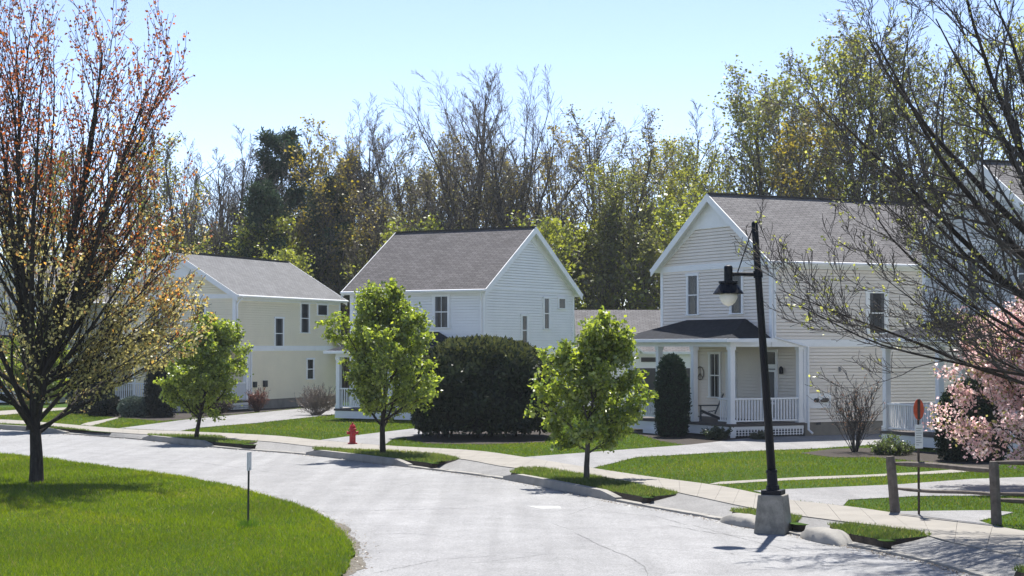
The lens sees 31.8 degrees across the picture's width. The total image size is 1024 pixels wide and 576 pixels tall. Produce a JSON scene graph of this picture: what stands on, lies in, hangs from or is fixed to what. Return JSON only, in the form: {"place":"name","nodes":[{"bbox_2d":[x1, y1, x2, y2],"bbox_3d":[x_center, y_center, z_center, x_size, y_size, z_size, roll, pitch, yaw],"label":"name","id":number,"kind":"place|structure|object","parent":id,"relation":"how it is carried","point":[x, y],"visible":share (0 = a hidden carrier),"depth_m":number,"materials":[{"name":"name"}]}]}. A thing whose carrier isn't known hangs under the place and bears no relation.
{"place":"outdoors","nodes":[
{"label":"outdoors","id":0,"kind":"place"},
{"bbox_2d":[0,261,132,402],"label":"house","id":1,"kind":"structure","parent":0,"point":[3,324],"depth_m":109.47,"materials":[{"name":"beige"}]},
{"bbox_2d":[0,451,358,575],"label":"lawn","id":2,"kind":"structure","parent":0,"point":[233,565],"depth_m":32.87,"materials":[{"name":"green plant"}]},
{"bbox_2d":[0,0,217,482],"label":"maple tree","id":3,"kind":"object","parent":2,"relation":"on","point":[57,324],"visible":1,"depth_m":46.66,"materials":[{"name":"brown plant"}]},
{"bbox_2d":[0,407,968,484],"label":"path","id":4,"kind":"structure","parent":0,"point":[6,412],"depth_m":47.67,"materials":[{"name":"concrete"}]},
{"bbox_2d":[0,430,973,575],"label":"road","id":5,"kind":"structure","parent":0,"point":[503,528],"depth_m":36.37,"materials":[{"name":"grey asphalt"}]},
{"bbox_2d":[306,450,412,466],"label":"kerb","id":6,"kind":"structure","parent":5,"relation":"on","point":[365,458],"depth_m":56.22,"materials":[{"name":"concrete"}]},
{"bbox_2d":[0,429,969,575],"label":"leaf litter","id":7,"kind":"object","parent":5,"relation":"on","point":[935,565],"visible":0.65,"depth_m":33.92,"materials":[{"name":"brown plant"}]},
{"bbox_2d":[65,433,996,575],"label":"kerb strip","id":8,"kind":"object","parent":5,"relation":"on","point":[974,572],"visible":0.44,"depth_m":38.02,"materials":[{"name":"concrete"}]},
{"bbox_2d":[503,474,621,500],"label":"kerb","id":9,"kind":"structure","parent":5,"relation":"on","point":[599,493],"depth_m":44.70,"materials":[{"name":"concrete"}]},
{"bbox_2d":[720,513,755,528],"bbox_3d":[4.734,4.690,36.223,0.533,0.261,1.861,1,-2,-21],"label":"rock","id":10,"kind":"object","parent":5,"relation":"on","point":[741,520],"visible":0.67,"depth_m":36.05,"materials":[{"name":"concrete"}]},
{"bbox_2d":[800,527,852,545],"bbox_3d":[5.819,4.582,33.265,0.534,0.286,1.711,1,-2,-16],"label":"kerb stone","id":11,"kind":"object","parent":5,"relation":"on","point":[828,536],"visible":0.98,"depth_m":32.86,"materials":[{"name":"concrete"}]},
{"bbox_2d":[0,419,1023,557],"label":"pavement","id":12,"kind":"structure","parent":0,"point":[1004,540],"depth_m":40.63,"materials":[{"name":"concrete"}]},
{"bbox_2d":[0,371,1023,575],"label":"lawn","id":13,"kind":"structure","parent":0,"point":[58,405],"depth_m":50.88,"materials":[{"name":"green plant"}]},
{"bbox_2d":[0,322,71,429],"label":"street tree","id":14,"kind":"object","parent":13,"relation":"on","point":[21,377],"visible":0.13,"depth_m":75.01,"materials":[{"name":"green plant"}]},
{"bbox_2d":[33,144,142,286],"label":"leafy tree","id":15,"kind":"object","parent":13,"relation":"on","point":[62,169],"visible":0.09,"depth_m":123.81,"materials":[{"name":"green plant"}]},
{"bbox_2d":[109,130,223,285],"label":"leafy tree","id":16,"kind":"object","parent":13,"relation":"on","point":[165,191],"visible":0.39,"depth_m":123.25,"materials":[{"name":"green plant"}]},
{"bbox_2d":[149,140,228,255],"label":"bare tree","id":17,"kind":"object","parent":13,"relation":"on","point":[168,152],"visible":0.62,"depth_m":118.01,"materials":[{"name":"brown plant"}]},
{"bbox_2d":[140,132,238,253],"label":"bare tree","id":18,"kind":"object","parent":13,"relation":"on","point":[193,183],"visible":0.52,"depth_m":123.01,"materials":[{"name":"brown plant"}]},
{"bbox_2d":[152,162,235,253],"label":"bare tree","id":19,"kind":"object","parent":13,"relation":"on","point":[195,223],"visible":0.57,"depth_m":118.83,"materials":[{"name":"brown plant"}]},
{"bbox_2d":[153,310,253,437],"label":"street tree","id":20,"kind":"object","parent":13,"relation":"on","point":[200,385],"visible":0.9,"depth_m":66.38,"materials":[{"name":"green plant"}]},
{"bbox_2d":[207,123,275,252],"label":"bare tree","id":21,"kind":"object","parent":13,"relation":"on","point":[249,159],"visible":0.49,"depth_m":125.77,"materials":[{"name":"brown plant"}]},
{"bbox_2d":[194,158,308,253],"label":"bare tree","id":22,"kind":"object","parent":13,"relation":"on","point":[235,211],"visible":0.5,"depth_m":121.72,"materials":[{"name":"brown plant"}]},
{"bbox_2d":[219,178,293,259],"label":"pine tree","id":23,"kind":"object","parent":13,"relation":"on","point":[270,203],"visible":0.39,"depth_m":118.52,"materials":[{"name":"green plant"}]},
{"bbox_2d":[221,209,318,273],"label":"understory tree","id":24,"kind":"object","parent":13,"relation":"on","point":[282,224],"visible":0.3,"depth_m":118.25,"materials":[{"name":"green plant"}]},
{"bbox_2d":[207,125,346,316],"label":"pine tree","id":25,"kind":"object","parent":13,"relation":"on","point":[272,140],"visible":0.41,"depth_m":126.66,"materials":[{"name":"green plant"}]},
{"bbox_2d":[253,242,315,278],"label":"understory tree","id":26,"kind":"object","parent":13,"relation":"on","point":[300,264],"visible":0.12,"depth_m":112.67,"materials":[{"name":"green plant"}]},
{"bbox_2d":[289,382,348,414],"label":"bare shrub","id":27,"kind":"object","parent":13,"relation":"on","point":[313,402],"visible":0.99,"depth_m":88.52,"materials":[{"name":"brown plant"}]},
{"bbox_2d":[284,164,360,305],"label":"budding wood tree","id":28,"kind":"object","parent":13,"relation":"on","point":[323,219],"visible":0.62,"depth_m":118.62,"materials":[{"name":"brown plant"}]},
{"bbox_2d":[289,171,378,332],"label":"tree","id":29,"kind":"object","parent":13,"relation":"on","point":[326,195],"visible":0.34,"depth_m":118.93,"materials":[{"name":"green plant"}]},
{"bbox_2d":[301,224,368,397],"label":"understory tree","id":30,"kind":"object","parent":13,"relation":"on","point":[326,275],"visible":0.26,"depth_m":118.34,"materials":[{"name":"green plant"}]},
{"bbox_2d":[284,114,386,378],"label":"golden tree","id":31,"kind":"object","parent":13,"relation":"on","point":[325,164],"visible":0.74,"depth_m":119.11,"materials":[{"name":"yellow plant"}]},
{"bbox_2d":[321,178,405,397],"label":"budding wood tree","id":32,"kind":"object","parent":13,"relation":"on","point":[360,234],"visible":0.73,"depth_m":116.49,"materials":[{"name":"brown plant"}]},
{"bbox_2d":[335,108,401,263],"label":"bare tree","id":33,"kind":"object","parent":13,"relation":"on","point":[368,187],"visible":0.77,"depth_m":121.11,"materials":[{"name":"brown plant"}]},
{"bbox_2d":[327,100,430,242],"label":"bare tree","id":34,"kind":"object","parent":13,"relation":"on","point":[373,165],"visible":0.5,"depth_m":124.49,"materials":[{"name":"brown plant"}]},
{"bbox_2d":[314,277,443,453],"bbox_3d":[-4.243,2.514,57.258,4.146,5.758,4.093,0,-2,-2],"label":"street tree","id":35,"kind":"object","parent":13,"relation":"on","point":[376,348],"visible":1,"depth_m":57.01,"materials":[{"name":"green plant"}]},
{"bbox_2d":[340,210,445,316],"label":"understory tree","id":36,"kind":"object","parent":13,"relation":"on","point":[390,225],"visible":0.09,"depth_m":114.59,"materials":[{"name":"green plant"}]},
{"bbox_2d":[359,92,435,242],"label":"bare tree","id":37,"kind":"object","parent":13,"relation":"on","point":[370,136],"visible":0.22,"depth_m":131.19,"materials":[{"name":"brown plant"}]},
{"bbox_2d":[363,125,447,251],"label":"budding wood tree","id":38,"kind":"object","parent":13,"relation":"on","point":[399,160],"visible":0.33,"depth_m":126.48,"materials":[{"name":"brown plant"}]},
{"bbox_2d":[376,149,452,247],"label":"budding wood tree","id":39,"kind":"object","parent":13,"relation":"on","point":[426,176],"visible":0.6,"depth_m":118.27,"materials":[{"name":"brown plant"}]},
{"bbox_2d":[365,123,497,239],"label":"bare tree","id":40,"kind":"object","parent":13,"relation":"on","point":[434,210],"visible":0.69,"depth_m":117.72,"materials":[{"name":"brown plant"}]},
{"bbox_2d":[412,110,490,227],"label":"bare tree","id":41,"kind":"object","parent":13,"relation":"on","point":[433,149],"visible":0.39,"depth_m":122.31,"materials":[{"name":"brown plant"}]},
{"bbox_2d":[323,226,582,419],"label":"house","id":42,"kind":"structure","parent":13,"relation":"on","point":[516,283],"depth_m":85.01,"materials":[{"name":"white"}]},
{"bbox_2d":[431,294,450,327],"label":"window","id":43,"kind":"structure","parent":42,"relation":"in","point":[440,302],"depth_m":83.09,"materials":[{"name":"grey glass"}]},
{"bbox_2d":[411,133,496,228],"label":"budding wood tree","id":44,"kind":"object","parent":13,"relation":"on","point":[468,217],"visible":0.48,"depth_m":119.87,"materials":[{"name":"brown plant"}]},
{"bbox_2d":[436,68,506,227],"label":"bare tree","id":45,"kind":"object","parent":13,"relation":"on","point":[485,86],"visible":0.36,"depth_m":126.16,"materials":[{"name":"brown plant"}]},
{"bbox_2d":[381,64,595,228],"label":"bare tree","id":46,"kind":"object","parent":13,"relation":"on","point":[478,112],"visible":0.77,"depth_m":118.79,"materials":[{"name":"brown plant"}]},
{"bbox_2d":[465,141,534,227],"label":"budding wood tree","id":47,"kind":"object","parent":13,"relation":"on","point":[522,196],"visible":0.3,"depth_m":119.80,"materials":[{"name":"brown plant"}]},
{"bbox_2d":[0,111,1003,358],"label":"wood","id":48,"kind":"object","parent":13,"relation":"on","point":[223,189],"visible":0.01,"depth_m":148.25,"materials":[{"name":"green plant"}]},
{"bbox_2d":[466,118,551,246],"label":"bare tree","id":49,"kind":"object","parent":13,"relation":"on","point":[501,214],"visible":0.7,"depth_m":118.75,"materials":[{"name":"brown plant"}]},
{"bbox_2d":[474,166,558,244],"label":"budding wood tree","id":50,"kind":"object","parent":13,"relation":"on","point":[495,202],"visible":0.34,"depth_m":118.38,"materials":[{"name":"brown plant"}]},
{"bbox_2d":[426,64,652,224],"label":"bare tree","id":51,"kind":"object","parent":13,"relation":"on","point":[527,113],"visible":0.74,"depth_m":121.90,"materials":[{"name":"brown plant"}]},
{"bbox_2d":[505,209,592,309],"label":"understory tree","id":52,"kind":"object","parent":13,"relation":"on","point":[560,249],"visible":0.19,"depth_m":112.48,"materials":[{"name":"green plant"}]},
{"bbox_2d":[512,122,594,248],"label":"golden tree","id":53,"kind":"object","parent":13,"relation":"on","point":[573,157],"visible":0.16,"depth_m":133.18,"materials":[{"name":"green plant"}]},
{"bbox_2d":[458,128,651,274],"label":"bare tree","id":54,"kind":"object","parent":13,"relation":"on","point":[568,185],"visible":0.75,"depth_m":118.50,"materials":[{"name":"brown plant"}]},
{"bbox_2d":[523,305,658,478],"bbox_3d":[2.236,2.752,46.556,3.695,4.595,2.602,1,-2,-26],"label":"street tree","id":55,"kind":"object","parent":13,"relation":"on","point":[602,350],"visible":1,"depth_m":46.18,"materials":[{"name":"green plant"}]},
{"bbox_2d":[562,217,631,309],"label":"understory tree","id":56,"kind":"object","parent":13,"relation":"on","point":[576,299],"visible":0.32,"depth_m":118.65,"materials":[{"name":"green plant"}]},
{"bbox_2d":[537,102,661,297],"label":"budding wood tree","id":57,"kind":"object","parent":13,"relation":"on","point":[581,135],"visible":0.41,"depth_m":125.42,"materials":[{"name":"green plant"}]},
{"bbox_2d":[550,133,658,302],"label":"budding wood tree","id":58,"kind":"object","parent":13,"relation":"on","point":[571,201],"visible":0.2,"depth_m":127.65,"materials":[{"name":"green plant"}]},
{"bbox_2d":[574,157,635,309],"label":"leafy tree","id":59,"kind":"object","parent":13,"relation":"on","point":[592,180],"visible":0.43,"depth_m":117.86,"materials":[{"name":"green plant"}]},
{"bbox_2d":[566,152,666,309],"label":"leafy tree","id":60,"kind":"object","parent":13,"relation":"on","point":[630,187],"visible":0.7,"depth_m":116.73,"materials":[{"name":"green plant"}]},
{"bbox_2d":[580,197,661,309],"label":"understory tree","id":61,"kind":"object","parent":13,"relation":"on","point":[616,236],"visible":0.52,"depth_m":116.35,"materials":[{"name":"green plant"}]},
{"bbox_2d":[582,104,681,307],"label":"budding wood tree","id":62,"kind":"object","parent":13,"relation":"on","point":[648,138],"visible":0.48,"depth_m":121.44,"materials":[{"name":"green plant"}]},
{"bbox_2d":[574,310,690,412],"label":"garage","id":63,"kind":"structure","parent":13,"relation":"on","point":[642,320],"depth_m":93.25,"materials":[{"name":"white"}]},
{"bbox_2d":[601,231,664,309],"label":"understory tree","id":64,"kind":"object","parent":13,"relation":"on","point":[649,251],"visible":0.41,"depth_m":114.55,"materials":[{"name":"green plant"}]},
{"bbox_2d":[621,136,703,308],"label":"leafy tree","id":65,"kind":"object","parent":13,"relation":"on","point":[656,157],"visible":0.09,"depth_m":129.26,"materials":[{"name":"green plant"}]},
{"bbox_2d":[611,185,729,309],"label":"understory tree","id":66,"kind":"object","parent":13,"relation":"on","point":[673,222],"visible":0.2,"depth_m":113.13,"materials":[{"name":"green plant"}]},
{"bbox_2d":[632,131,723,293],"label":"leafy tree","id":67,"kind":"object","parent":13,"relation":"on","point":[668,146],"visible":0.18,"depth_m":124.39,"materials":[{"name":"green plant"}]},
{"bbox_2d":[638,128,741,250],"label":"leafy tree","id":68,"kind":"object","parent":13,"relation":"on","point":[710,164],"visible":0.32,"depth_m":121.50,"materials":[{"name":"green plant"}]},
{"bbox_2d":[664,164,716,242],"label":"leafy tree","id":69,"kind":"object","parent":13,"relation":"on","point":[687,176],"visible":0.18,"depth_m":116.93,"materials":[{"name":"green plant"}]},
{"bbox_2d":[705,86,790,194],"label":"leafy tree","id":70,"kind":"object","parent":13,"relation":"on","point":[743,149],"visible":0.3,"depth_m":127.17,"materials":[{"name":"green plant"}]},
{"bbox_2d":[713,221,791,534],"bbox_3d":[4.682,1.720,34.895,1.565,6.062,0.800,0,-2,0],"label":"street lamp","id":71,"kind":"object","parent":13,"relation":"on","point":[773,514],"visible":0.99,"depth_m":34.77,"materials":[{"name":"metal"}]},
{"bbox_2d":[680,55,836,199],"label":"leafy tree","id":72,"kind":"object","parent":13,"relation":"on","point":[750,122],"visible":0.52,"depth_m":125.37,"materials":[{"name":"green plant"}]},
{"bbox_2d":[716,80,830,197],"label":"budding wood tree","id":73,"kind":"object","parent":13,"relation":"on","point":[733,158],"visible":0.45,"depth_m":122.84,"materials":[{"name":"green plant"}]},
{"bbox_2d":[722,71,837,196],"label":"leafy tree","id":74,"kind":"object","parent":13,"relation":"on","point":[773,86],"visible":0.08,"depth_m":131.52,"materials":[{"name":"green plant"}]},
{"bbox_2d":[741,97,851,198],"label":"golden tree","id":75,"kind":"object","parent":13,"relation":"on","point":[785,173],"visible":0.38,"depth_m":120.15,"materials":[{"name":"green plant"}]},
{"bbox_2d":[745,17,924,201],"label":"leafy tree","id":76,"kind":"object","parent":13,"relation":"on","point":[815,67],"visible":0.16,"depth_m":131.12,"materials":[{"name":"green plant"}]},
{"bbox_2d":[775,28,938,202],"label":"budding wood tree","id":77,"kind":"object","parent":13,"relation":"on","point":[871,119],"visible":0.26,"depth_m":122.42,"materials":[{"name":"green plant"}]},
{"bbox_2d":[779,24,939,204],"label":"leafy tree","id":78,"kind":"object","parent":13,"relation":"on","point":[829,69],"visible":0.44,"depth_m":120.52,"materials":[{"name":"green plant"}]},
{"bbox_2d":[779,4,963,199],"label":"budding wood tree","id":79,"kind":"object","parent":13,"relation":"on","point":[844,23],"visible":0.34,"depth_m":124.45,"materials":[{"name":"green plant"}]},
{"bbox_2d":[730,0,1023,400],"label":"budding tree","id":80,"kind":"object","parent":13,"relation":"on","point":[1005,244],"visible":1,"depth_m":33.45,"materials":[{"name":"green plant"}]},
{"bbox_2d":[809,33,973,208],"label":"leafy tree","id":81,"kind":"object","parent":13,"relation":"on","point":[920,83],"visible":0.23,"depth_m":120.65,"materials":[{"name":"green plant"}]},
{"bbox_2d":[862,32,973,200],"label":"budding wood tree","id":82,"kind":"object","parent":13,"relation":"on","point":[913,50],"visible":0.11,"depth_m":130.72,"materials":[{"name":"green plant"}]},
{"bbox_2d":[913,399,923,513],"bbox_3d":[8.287,3.470,36.592,0.230,2.412,0.063,0,-2,-12],"label":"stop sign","id":83,"kind":"object","parent":13,"relation":"on","point":[918,409],"visible":0.98,"depth_m":36.58,"materials":[{"name":"brown metal"}]},
{"bbox_2d":[865,159,1023,455],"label":"house","id":84,"kind":"structure","parent":13,"relation":"on","point":[891,416],"depth_m":60.48,"materials":[{"name":"grey"}]},
{"bbox_2d":[886,456,1023,524],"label":"rail fence","id":85,"kind":"object","parent":13,"relation":"on","point":[995,494],"visible":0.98,"depth_m":35.25,"materials":[{"name":"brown wood"}]},
{"bbox_2d":[921,27,1022,206],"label":"leafy tree","id":86,"kind":"object","parent":13,"relation":"on","point":[976,133],"visible":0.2,"depth_m":122.75,"materials":[{"name":"green plant"}]},
{"bbox_2d":[922,285,1023,469],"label":"crabapple tree","id":87,"kind":"object","parent":13,"relation":"on","point":[1004,397],"visible":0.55,"depth_m":43.95,"materials":[{"name":"pink plant"}]},
{"bbox_2d":[0,0,1023,308],"label":"sky","id":88,"kind":"structure","parent":0,"point":[268,64],"materials":[{"name":"blue"}]},
{"bbox_2d":[69,432,1023,575],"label":"driveway apron","id":89,"kind":"object","parent":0,"point":[992,562],"visible":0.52,"depth_m":35.24,"materials":[{"name":"concrete"}]},
{"bbox_2d":[110,405,1006,467],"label":"mulch bed","id":90,"kind":"object","parent":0,"point":[536,437],"visible":0.18,"depth_m":65.86,"materials":[{"name":"brown soil"}]},
{"bbox_2d":[85,393,120,416],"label":"evergreen shrub","id":91,"kind":"object","parent":90,"relation":"on","point":[104,406],"visible":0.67,"depth_m":87.45,"materials":[{"name":"green plant"}]},
{"bbox_2d":[117,395,149,416],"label":"evergreen shrub","id":92,"kind":"object","parent":90,"relation":"on","point":[133,406],"visible":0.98,"depth_m":86.21,"materials":[{"name":"green plant"}]},
{"bbox_2d":[142,360,177,416],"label":"evergreen shrub","id":93,"kind":"object","parent":90,"relation":"on","point":[157,406],"visible":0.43,"depth_m":86.21,"materials":[{"name":"green plant"}]},
{"bbox_2d":[104,251,348,411],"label":"house","id":94,"kind":"structure","parent":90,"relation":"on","point":[278,308],"depth_m":99.32,"materials":[{"name":"beige"}]},
{"bbox_2d":[395,333,558,437],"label":"hedge","id":95,"kind":"object","parent":90,"relation":"on","point":[484,383],"visible":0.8,"depth_m":65.82,"materials":[{"name":"green plant"}]},
{"bbox_2d":[651,352,692,436],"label":"arborvitae","id":96,"kind":"object","parent":90,"relation":"on","point":[672,409],"visible":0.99,"depth_m":67.65,"materials":[{"name":"green plant"}]},
{"bbox_2d":[626,192,957,437],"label":"house","id":97,"kind":"structure","parent":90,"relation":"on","point":[709,328],"depth_m":70.38,"materials":[{"name":"grey"}]},
{"bbox_2d":[685,273,700,315],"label":"window","id":98,"kind":"structure","parent":97,"relation":"in","point":[692,279],"depth_m":72.86,"materials":[{"name":"grey glass"}]},
{"bbox_2d":[707,352,721,397],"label":"window","id":99,"kind":"structure","parent":97,"relation":"in","point":[714,358],"depth_m":74.03,"materials":[{"name":"glass"}]},
{"bbox_2d":[761,349,777,419],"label":"door","id":100,"kind":"structure","parent":97,"relation":"in","point":[772,354],"depth_m":70.34,"materials":[{"name":"white paint"}]},
{"bbox_2d":[865,289,888,333],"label":"window","id":101,"kind":"structure","parent":97,"relation":"in","point":[877,295],"depth_m":70.29,"materials":[{"name":"glass"}]},
{"bbox_2d":[808,374,884,451],"bbox_3d":[10.992,4.062,58.208,2.605,2.591,2.311,0,-2,0],"label":"bare shrub","id":102,"kind":"object","parent":90,"relation":"on","point":[852,424],"visible":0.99,"depth_m":58.15,"materials":[{"name":"brown plant"}]},
{"bbox_2d":[867,432,916,454],"bbox_3d":[12.031,4.946,56.798,1.465,0.787,1.522,-2,-3,45],"label":"leafy shrub","id":103,"kind":"object","parent":90,"relation":"on","point":[884,447],"visible":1,"depth_m":56.55,"materials":[{"name":"green plant"}]},
{"bbox_2d":[933,378,1011,461],"bbox_3d":[13.743,3.953,53.776,2.378,2.601,1.981,0,-2,0],"label":"evergreen shrub","id":104,"kind":"object","parent":90,"relation":"on","point":[954,453],"visible":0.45,"depth_m":53.25,"materials":[{"name":"green plant"}]},
{"bbox_2d":[121,407,1023,525],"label":"driveway","id":105,"kind":"structure","parent":0,"point":[834,495],"depth_m":57.82,"materials":[{"name":"concrete"}]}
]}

